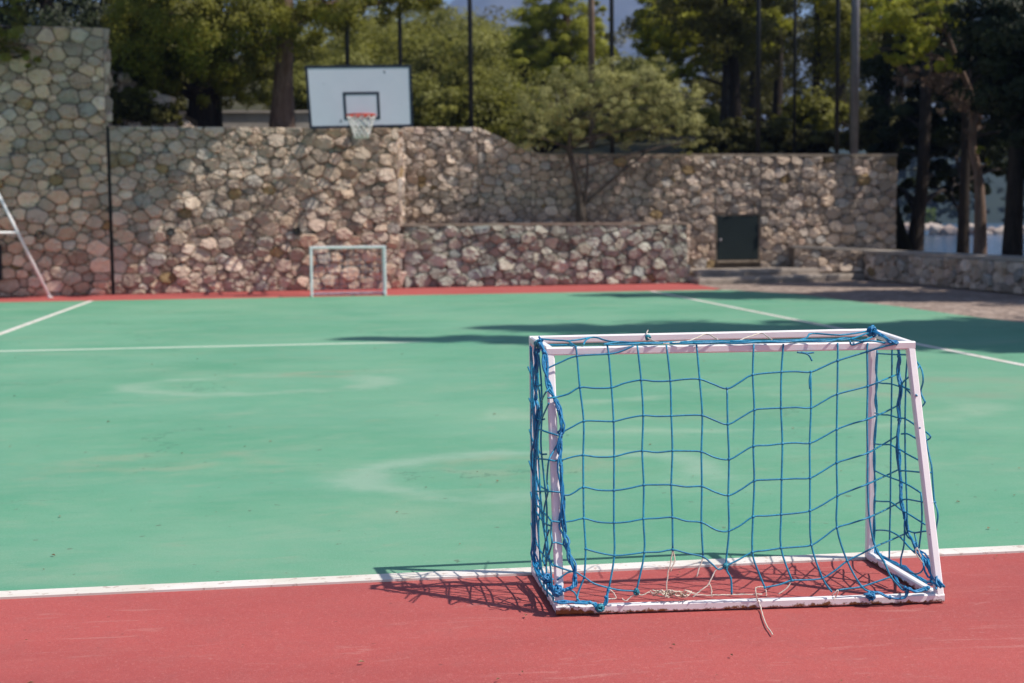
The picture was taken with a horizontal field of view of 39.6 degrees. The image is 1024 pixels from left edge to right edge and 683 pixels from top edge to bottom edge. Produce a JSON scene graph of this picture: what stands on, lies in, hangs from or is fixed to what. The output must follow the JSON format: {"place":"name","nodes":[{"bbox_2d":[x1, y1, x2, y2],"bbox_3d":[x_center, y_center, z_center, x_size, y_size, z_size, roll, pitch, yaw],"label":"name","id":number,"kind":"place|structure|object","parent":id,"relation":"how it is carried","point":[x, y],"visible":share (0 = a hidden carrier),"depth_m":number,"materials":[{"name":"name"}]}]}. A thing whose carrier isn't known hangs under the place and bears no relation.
{"place":"outdoors","nodes":[
{"label":"outdoors","id":0,"kind":"place"},
{"bbox_2d":[0,0,979,54],"label":"sky","id":1,"kind":"structure","parent":0,"point":[803,11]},
{"bbox_2d":[0,290,1023,590],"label":"court surface","id":2,"kind":"object","parent":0,"point":[130,466],"visible":1,"depth_m":8.65,"materials":[{"name":"green paint"}]},
{"bbox_2d":[0,301,91,334],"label":"court line","id":3,"kind":"object","parent":2,"relation":"on","point":[26,324],"visible":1,"depth_m":19.83,"materials":[{"name":"white paint"}]},
{"bbox_2d":[0,339,505,351],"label":"court line","id":4,"kind":"object","parent":2,"relation":"on","point":[247,345],"visible":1,"depth_m":15.10,"materials":[{"name":"paint"}]},
{"bbox_2d":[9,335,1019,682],"bbox_3d":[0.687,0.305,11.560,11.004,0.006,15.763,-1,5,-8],"label":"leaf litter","id":5,"kind":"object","parent":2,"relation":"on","point":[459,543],"visible":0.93,"depth_m":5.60,"materials":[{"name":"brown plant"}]},
{"bbox_2d":[651,291,1023,365],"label":"court line","id":6,"kind":"object","parent":2,"relation":"on","point":[979,356],"visible":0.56,"depth_m":16.92,"materials":[{"name":"white paint"}]},
{"bbox_2d":[0,283,1023,682],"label":"court apron","id":7,"kind":"object","parent":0,"point":[510,629],"visible":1,"depth_m":4.53,"materials":[{"name":"red paint"}]},
{"bbox_2d":[0,195,52,297],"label":"steel stand","id":8,"kind":"object","parent":7,"relation":"on","point":[16,231],"visible":1,"depth_m":25.34,"materials":[{"name":"white metal"}]},
{"bbox_2d":[310,245,386,296],"bbox_3d":[-2.920,-1.253,25.295,1.329,0.900,0.662,-1,5,-8],"label":"football goal","id":9,"kind":"object","parent":7,"relation":"on","point":[384,288],"visible":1,"depth_m":25.36,"materials":[{"name":"white paint"}]},
{"bbox_2d":[0,545,1023,598],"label":"court line","id":10,"kind":"object","parent":7,"relation":"on","point":[195,586],"depth_m":5.23,"materials":[{"name":"white paint"}]},
{"bbox_2d":[527,325,944,634],"bbox_3d":[0.783,0.426,4.878,1.378,0.908,0.957,-1,5,-8],"label":"football goal","id":11,"kind":"object","parent":7,"relation":"on","point":[703,342],"visible":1,"depth_m":4.88,"materials":[{"name":"white paint"}]},
{"bbox_2d":[180,55,913,250],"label":"hillside","id":12,"kind":"structure","parent":0,"point":[602,146],"depth_m":35.86,"materials":[{"name":"soil"}]},
{"bbox_2d":[0,0,112,35],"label":"conifer tree","id":13,"kind":"object","parent":12,"relation":"on","point":[46,13],"visible":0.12,"depth_m":31.41,"materials":[{"name":"green plant"}]},
{"bbox_2d":[26,0,176,87],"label":"conifer tree","id":14,"kind":"object","parent":12,"relation":"on","point":[77,9],"visible":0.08,"depth_m":33.44,"materials":[{"name":"green plant"}]},
{"bbox_2d":[69,0,241,105],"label":"conifer tree","id":15,"kind":"object","parent":12,"relation":"on","point":[178,99],"visible":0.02,"depth_m":35.25,"materials":[{"name":"green plant"}]},
{"bbox_2d":[95,0,298,127],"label":"broadleaf tree","id":16,"kind":"object","parent":12,"relation":"on","point":[204,34],"visible":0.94,"depth_m":27.95,"materials":[{"name":"green plant"}]},
{"bbox_2d":[211,0,223,126],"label":"pine tree","id":17,"kind":"object","parent":12,"relation":"on","point":[218,117],"visible":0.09,"depth_m":30.18,"materials":[{"name":"brown plant"}]},
{"bbox_2d":[222,110,309,128],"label":"concrete wall","id":18,"kind":"structure","parent":12,"relation":"on","point":[247,118],"depth_m":32.18,"materials":[{"name":"grey concrete"}]},
{"bbox_2d":[249,64,329,109],"bbox_3d":[-4.986,-6.033,35.213,2.459,1.711,2.318,3,6,38],"label":"shrub","id":19,"kind":"object","parent":12,"relation":"on","point":[300,96],"visible":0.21,"depth_m":34.70,"materials":[{"name":"green plant"}]},
{"bbox_2d":[236,3,403,86],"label":"shrub","id":20,"kind":"object","parent":12,"relation":"on","point":[318,52],"visible":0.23,"depth_m":51.77,"materials":[{"name":"green plant"}]},
{"bbox_2d":[293,40,374,81],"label":"shrub","id":21,"kind":"object","parent":12,"relation":"on","point":[354,61],"visible":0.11,"depth_m":36.52,"materials":[{"name":"green plant"}]},
{"bbox_2d":[238,0,443,128],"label":"pine tree","id":22,"kind":"object","parent":12,"relation":"on","point":[323,13],"visible":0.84,"depth_m":29.31,"materials":[{"name":"green plant"}]},
{"bbox_2d":[345,21,349,64],"bbox_3d":[-3.421,-7.343,29.306,0.232,6.730,0.232,-1,5,-8],"label":"fence pole","id":23,"kind":"object","parent":12,"relation":"on","point":[347,55],"depth_m":29.37,"materials":[{"name":"black metal"}]},
{"bbox_2d":[308,5,447,61],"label":"shrub","id":24,"kind":"object","parent":12,"relation":"on","point":[396,24],"visible":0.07,"depth_m":56.16,"materials":[{"name":"green plant"}]},
{"bbox_2d":[326,12,464,89],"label":"shrub","id":25,"kind":"object","parent":12,"relation":"on","point":[374,48],"visible":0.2,"depth_m":41.45,"materials":[{"name":"green plant"}]},
{"bbox_2d":[397,0,401,128],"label":"fence pole","id":26,"kind":"object","parent":12,"relation":"on","point":[399,41],"depth_m":29.52,"materials":[{"name":"black metal"}]},
{"bbox_2d":[390,71,492,132],"bbox_3d":[-2.072,-5.665,35.598,3.456,2.435,2.744,-1,5,-8],"label":"shrub","id":27,"kind":"object","parent":12,"relation":"on","point":[430,109],"visible":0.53,"depth_m":34.78,"materials":[{"name":"green plant"}]},
{"bbox_2d":[369,18,515,96],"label":"shrub","id":28,"kind":"object","parent":12,"relation":"on","point":[460,57],"visible":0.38,"depth_m":40.52,"materials":[{"name":"green plant"}]},
{"bbox_2d":[397,1,508,37],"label":"shrub","id":29,"kind":"object","parent":12,"relation":"on","point":[440,15],"visible":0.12,"depth_m":57.89,"materials":[{"name":"green plant"}]},
{"bbox_2d":[0,0,916,130],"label":"woods","id":30,"kind":"object","parent":12,"relation":"on","point":[633,26],"visible":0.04,"depth_m":61.41,"materials":[{"name":"green plant"}]},
{"bbox_2d":[407,19,525,92],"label":"shrub","id":31,"kind":"object","parent":12,"relation":"on","point":[494,52],"visible":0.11,"depth_m":44.77,"materials":[{"name":"green plant"}]},
{"bbox_2d":[467,0,473,126],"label":"fence pole","id":32,"kind":"object","parent":12,"relation":"on","point":[470,68],"visible":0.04,"depth_m":29.76,"materials":[{"name":"black metal"}]},
{"bbox_2d":[437,82,527,143],"bbox_3d":[-0.844,-5.527,36.010,2.636,2.163,2.181,-3,5,-23],"label":"shrub","id":33,"kind":"object","parent":12,"relation":"on","point":[489,107],"visible":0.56,"depth_m":35.31,"materials":[{"name":"green plant"}]},
{"bbox_2d":[439,63,568,140],"bbox_3d":[-0.356,-6.643,39.957,3.873,2.446,3.603,-1,5,-8],"label":"shrub","id":34,"kind":"object","parent":12,"relation":"on","point":[455,74],"visible":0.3,"depth_m":39.64,"materials":[{"name":"green plant"}]},
{"bbox_2d":[457,11,577,93],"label":"shrub","id":35,"kind":"object","parent":12,"relation":"on","point":[508,31],"visible":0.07,"depth_m":50.86,"materials":[{"name":"green plant"}]},
{"bbox_2d":[495,102,600,152],"bbox_3d":[0.826,-5.476,37.092,3.112,1.480,2.317,-4,6,-33],"label":"shrub","id":36,"kind":"object","parent":12,"relation":"on","point":[546,143],"visible":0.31,"depth_m":36.79,"materials":[{"name":"green plant"}]},
{"bbox_2d":[491,0,617,117],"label":"pine tree","id":37,"kind":"object","parent":12,"relation":"on","point":[560,50],"visible":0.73,"depth_m":45.51,"materials":[{"name":"green plant"}]},
{"bbox_2d":[588,0,594,148],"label":"utility pole","id":38,"kind":"object","parent":12,"relation":"on","point":[591,40],"depth_m":36.11,"materials":[{"name":"brown wood"}]},
{"bbox_2d":[557,55,656,114],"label":"shrub","id":39,"kind":"object","parent":12,"relation":"on","point":[625,70],"visible":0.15,"depth_m":43.78,"materials":[{"name":"green plant"}]},
{"bbox_2d":[609,0,614,153],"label":"fence pole","id":40,"kind":"object","parent":12,"relation":"on","point":[611,43],"visible":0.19,"depth_m":30.16,"materials":[{"name":"black metal"}]},
{"bbox_2d":[584,101,668,141],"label":"shrub","id":41,"kind":"object","parent":12,"relation":"on","point":[621,136],"visible":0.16,"depth_m":38.03,"materials":[{"name":"green plant"}]},
{"bbox_2d":[602,52,694,104],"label":"shrub","id":42,"kind":"object","parent":12,"relation":"on","point":[660,64],"visible":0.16,"depth_m":49.67,"materials":[{"name":"green plant"}]},
{"bbox_2d":[628,99,719,137],"bbox_3d":[4.530,-6.275,40.603,3.653,1.514,2.589,0,5,3],"label":"shrub","id":43,"kind":"object","parent":12,"relation":"on","point":[708,113],"visible":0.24,"depth_m":39.89,"materials":[{"name":"green plant"}]},
{"bbox_2d":[666,115,747,136],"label":"shrub","id":44,"kind":"object","parent":12,"relation":"on","point":[712,119],"visible":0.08,"depth_m":40.24,"materials":[{"name":"green plant"}]},
{"bbox_2d":[627,0,793,127],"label":"pine tree","id":45,"kind":"object","parent":12,"relation":"on","point":[654,39],"visible":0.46,"depth_m":36.79,"materials":[{"name":"green plant"}]},
{"bbox_2d":[688,105,742,112],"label":"shrub","id":46,"kind":"object","parent":12,"relation":"on","point":[718,108],"visible":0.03,"depth_m":45.91,"materials":[{"name":"green plant"}]},
{"bbox_2d":[684,125,750,153],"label":"shrub","id":47,"kind":"object","parent":12,"relation":"on","point":[717,142],"visible":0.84,"depth_m":32.96,"materials":[{"name":"green plant"}]},
{"bbox_2d":[635,0,805,125],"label":"tree","id":48,"kind":"object","parent":12,"relation":"on","point":[716,14],"visible":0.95,"depth_m":34.09,"materials":[{"name":"green plant"}]},
{"bbox_2d":[680,68,792,107],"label":"shrub","id":49,"kind":"object","parent":12,"relation":"on","point":[710,88],"visible":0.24,"depth_m":56.24,"materials":[{"name":"green plant"}]},
{"bbox_2d":[701,11,798,120],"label":"tree","id":50,"kind":"object","parent":12,"relation":"on","point":[777,74],"visible":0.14,"depth_m":40.86,"materials":[{"name":"green plant"}]},
{"bbox_2d":[700,0,803,120],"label":"tree","id":51,"kind":"object","parent":12,"relation":"on","point":[748,85],"visible":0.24,"depth_m":49.05,"materials":[{"name":"green plant"}]},
{"bbox_2d":[718,116,791,153],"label":"shrub","id":52,"kind":"object","parent":12,"relation":"on","point":[774,130],"visible":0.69,"depth_m":33.41,"materials":[{"name":"green plant"}]},
{"bbox_2d":[755,0,760,153],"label":"fence pole","id":53,"kind":"object","parent":12,"relation":"on","point":[758,58],"visible":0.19,"depth_m":30.65,"materials":[{"name":"black metal"}]},
{"bbox_2d":[742,105,791,122],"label":"shrub","id":54,"kind":"object","parent":12,"relation":"on","point":[750,113],"visible":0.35,"depth_m":44.71,"materials":[{"name":"green plant"}]},
{"bbox_2d":[793,0,796,153],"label":"fence pole","id":55,"kind":"object","parent":12,"relation":"on","point":[794,72],"visible":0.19,"depth_m":31.81,"materials":[{"name":"black metal"}]},
{"bbox_2d":[770,123,833,153],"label":"shrub","id":56,"kind":"object","parent":12,"relation":"on","point":[809,140],"visible":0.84,"depth_m":34.10,"materials":[{"name":"green plant"}]},
{"bbox_2d":[771,80,848,131],"bbox_3d":[7.783,-5.866,37.172,1.805,1.879,1.944,2,6,29],"label":"shrub","id":57,"kind":"object","parent":12,"relation":"on","point":[815,112],"visible":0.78,"depth_m":36.71,"materials":[{"name":"green plant"}]},
{"bbox_2d":[784,0,881,104],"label":"tree","id":58,"kind":"object","parent":12,"relation":"on","point":[842,85],"visible":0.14,"depth_m":51.47,"materials":[{"name":"green plant"}]},
{"bbox_2d":[817,129,848,151],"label":"shrub","id":59,"kind":"object","parent":12,"relation":"on","point":[830,145],"visible":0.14,"depth_m":34.80,"materials":[{"name":"green plant"}]},
{"bbox_2d":[835,0,839,153],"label":"fence pole","id":60,"kind":"object","parent":12,"relation":"on","point":[837,70],"visible":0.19,"depth_m":30.92,"materials":[{"name":"black metal"}]},
{"bbox_2d":[798,0,894,98],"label":"tree","id":61,"kind":"object","parent":12,"relation":"on","point":[826,10],"visible":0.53,"depth_m":38.46,"materials":[{"name":"green plant"}]},
{"bbox_2d":[832,106,862,127],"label":"shrub","id":62,"kind":"object","parent":12,"relation":"on","point":[845,124],"visible":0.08,"depth_m":43.12,"materials":[{"name":"green plant"}]},
{"bbox_2d":[850,0,859,153],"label":"lamp post","id":63,"kind":"object","parent":12,"relation":"on","point":[854,81],"depth_m":31.25,"materials":[{"name":"metal"}]},
{"bbox_2d":[833,121,901,153],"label":"shrub","id":64,"kind":"object","parent":12,"relation":"on","point":[867,137],"visible":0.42,"depth_m":33.88,"materials":[{"name":"green plant"}]},
{"bbox_2d":[844,104,915,153],"bbox_3d":[10.516,-5.859,39.312,2.985,1.526,2.162,-1,5,-8],"label":"shrub","id":65,"kind":"object","parent":12,"relation":"on","point":[864,114],"visible":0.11,"depth_m":38.81,"materials":[{"name":"green plant"}]},
{"bbox_2d":[810,0,964,127],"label":"tree","id":66,"kind":"object","parent":12,"relation":"on","point":[896,100],"visible":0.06,"depth_m":47.62,"materials":[{"name":"green plant"}]},
{"bbox_2d":[859,0,958,126],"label":"tree","id":67,"kind":"object","parent":12,"relation":"on","point":[885,39],"visible":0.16,"depth_m":33.74,"materials":[{"name":"green plant"}]},
{"bbox_2d":[443,0,989,131],"bbox_3d":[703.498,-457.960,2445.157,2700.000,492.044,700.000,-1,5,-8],"label":"mountain","id":68,"kind":"structure","parent":0,"point":[623,9],"depth_m":2416.26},
{"bbox_2d":[829,147,1023,223],"bbox_3d":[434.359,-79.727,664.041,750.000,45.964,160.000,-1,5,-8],"label":"headland","id":69,"kind":"structure","parent":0,"point":[994,201],"depth_m":565.98,"materials":[{"name":"grey plant"}]},
{"bbox_2d":[897,105,1023,223],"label":"shore woods","id":70,"kind":"object","parent":69,"relation":"on","point":[950,208],"visible":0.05,"depth_m":232.24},
{"bbox_2d":[924,223,1023,255],"bbox_3d":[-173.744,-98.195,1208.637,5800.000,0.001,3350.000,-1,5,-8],"label":"sea","id":71,"kind":"structure","parent":0,"point":[940,243],"depth_m":155.53,"materials":[{"name":"blue liquid"}]},
{"bbox_2d":[904,222,1023,234],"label":"rock breakwater","id":72,"kind":"object","parent":71,"relation":"in","point":[937,229],"visible":0.32,"depth_m":214.75,"materials":[{"name":"stone"}]},
{"bbox_2d":[925,208,935,223],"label":"shrub","id":73,"kind":"object","parent":72,"relation":"on","point":[930,217],"visible":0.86,"depth_m":218.21,"materials":[{"name":"green plant"}]},
{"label":"terrace soil","id":74,"kind":"structure","parent":0,"visible":0},
{"bbox_2d":[0,0,41,68],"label":"broadleaf tree","id":75,"kind":"object","parent":74,"relation":"on","point":[15,31],"visible":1,"depth_m":25.26,"materials":[{"name":"green plant"}]},
{"bbox_2d":[107,84,143,128],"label":"shrub","id":76,"kind":"object","parent":74,"relation":"on","point":[117,97],"visible":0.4,"depth_m":27.61,"materials":[{"name":"green plant"}]},
{"bbox_2d":[112,88,187,126],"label":"shrub","id":77,"kind":"object","parent":74,"relation":"on","point":[146,115],"visible":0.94,"depth_m":27.62,"materials":[{"name":"green plant"}]},
{"bbox_2d":[110,70,197,127],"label":"rubble bank","id":78,"kind":"structure","parent":74,"relation":"on","point":[123,81],"depth_m":28.19,"materials":[{"name":"grey stone"}]},
{"bbox_2d":[110,71,118,83],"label":"shrub","id":79,"kind":"object","parent":78,"relation":"on","point":[115,76],"visible":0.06,"depth_m":28.12,"materials":[{"name":"green plant"}]},
{"bbox_2d":[110,60,122,71],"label":"shrub","id":80,"kind":"object","parent":78,"relation":"on","point":[112,68],"visible":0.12,"depth_m":28.45,"materials":[{"name":"green plant"}]},
{"bbox_2d":[121,84,156,107],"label":"shrub","id":81,"kind":"object","parent":78,"relation":"on","point":[144,90],"visible":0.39,"depth_m":27.83,"materials":[{"name":"green plant"}]},
{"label":"ground","id":82,"kind":"structure","parent":0,"visible":0},
{"bbox_2d":[0,25,113,296],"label":"stone wall","id":83,"kind":"structure","parent":82,"relation":"on","point":[56,109],"depth_m":26.03,"materials":[{"name":"stone"}]},
{"bbox_2d":[0,245,2,279],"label":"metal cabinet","id":84,"kind":"object","parent":83,"relation":"attached to","point":[1,278],"visible":1,"depth_m":25.85,"materials":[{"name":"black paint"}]},
{"bbox_2d":[106,126,406,294],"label":"stone wall","id":85,"kind":"structure","parent":82,"relation":"on","point":[216,209],"depth_m":27.02,"materials":[{"name":"stone"}]},
{"bbox_2d":[305,65,412,138],"bbox_3d":[-2.836,-4.318,26.133,1.899,1.328,3.106,-1,5,-8],"label":"basketball hoop","id":86,"kind":"object","parent":85,"relation":"attached to","point":[359,96],"visible":0.99,"depth_m":25.18,"materials":[{"name":"white paint"}]},
{"bbox_2d":[401,222,690,287],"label":"stone wall","id":87,"kind":"structure","parent":82,"relation":"on","point":[485,254],"depth_m":28.38,"materials":[{"name":"stone"}]},
{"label":"planter soil","id":88,"kind":"structure","parent":87,"relation":"in","visible":0},
{"bbox_2d":[507,55,708,222],"bbox_3d":[2.046,-4.089,29.021,4.275,3.588,1.594,-1,5,-8],"label":"olive tree","id":89,"kind":"object","parent":88,"relation":"on","point":[656,105],"visible":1,"depth_m":29.02,"materials":[{"name":"green plant"}]},
{"bbox_2d":[401,127,897,268],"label":"stone wall","id":90,"kind":"structure","parent":82,"relation":"on","point":[749,210],"depth_m":29.93,"materials":[{"name":"stone"}]},
{"bbox_2d":[717,216,757,259],"bbox_3d":[4.789,-2.197,30.187,0.912,0.932,0.140,-1,5,-8],"label":"door","id":91,"kind":"structure","parent":90,"relation":"in","point":[737,236],"depth_m":30.18,"materials":[{"name":"black paint"}]},
{"bbox_2d":[702,279,1023,322],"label":"gravel","id":92,"kind":"structure","parent":82,"relation":"on","point":[992,305],"depth_m":23.72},
{"bbox_2d":[687,273,864,284],"bbox_3d":[5.495,-1.285,29.325,3.924,0.174,1.907,-1,5,-8],"label":"stone step","id":93,"kind":"object","parent":92,"relation":"on","point":[723,280],"visible":0.69,"depth_m":28.91,"materials":[{"name":"grey stone"}]},
{"bbox_2d":[689,267,818,276],"bbox_3d":[5.055,-1.440,29.606,2.811,0.164,1.213,-1,5,-8],"label":"stone step","id":94,"kind":"object","parent":93,"relation":"on","point":[705,272],"visible":0.85,"depth_m":29.34,"materials":[{"name":"grey stone"}]},
{"bbox_2d":[788,245,886,273],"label":"stone wall","id":95,"kind":"structure","parent":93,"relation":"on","point":[824,260],"depth_m":29.94,"materials":[{"name":"stone"}]},
{"bbox_2d":[859,0,978,250],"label":"pine tree","id":96,"kind":"object","parent":82,"relation":"on","point":[919,119],"visible":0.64,"depth_m":32.89,"materials":[{"name":"green plant"}]},
{"bbox_2d":[858,0,990,253],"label":"pine tree","id":97,"kind":"object","parent":82,"relation":"on","point":[922,38],"visible":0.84,"depth_m":28.03,"materials":[{"name":"green plant"}]},
{"bbox_2d":[863,250,1023,294],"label":"stone wall","id":98,"kind":"structure","parent":82,"relation":"on","point":[990,273],"depth_m":26.07,"materials":[{"name":"stone"}]},
{"bbox_2d":[899,1,1009,252],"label":"pine tree","id":99,"kind":"object","parent":82,"relation":"on","point":[946,134],"visible":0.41,"depth_m":31.46,"materials":[{"name":"green plant"}]},
{"bbox_2d":[942,0,1023,255],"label":"conifer tree","id":100,"kind":"object","parent":82,"relation":"on","point":[993,35],"visible":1,"depth_m":26.92,"materials":[{"name":"green plant"}]}
]}

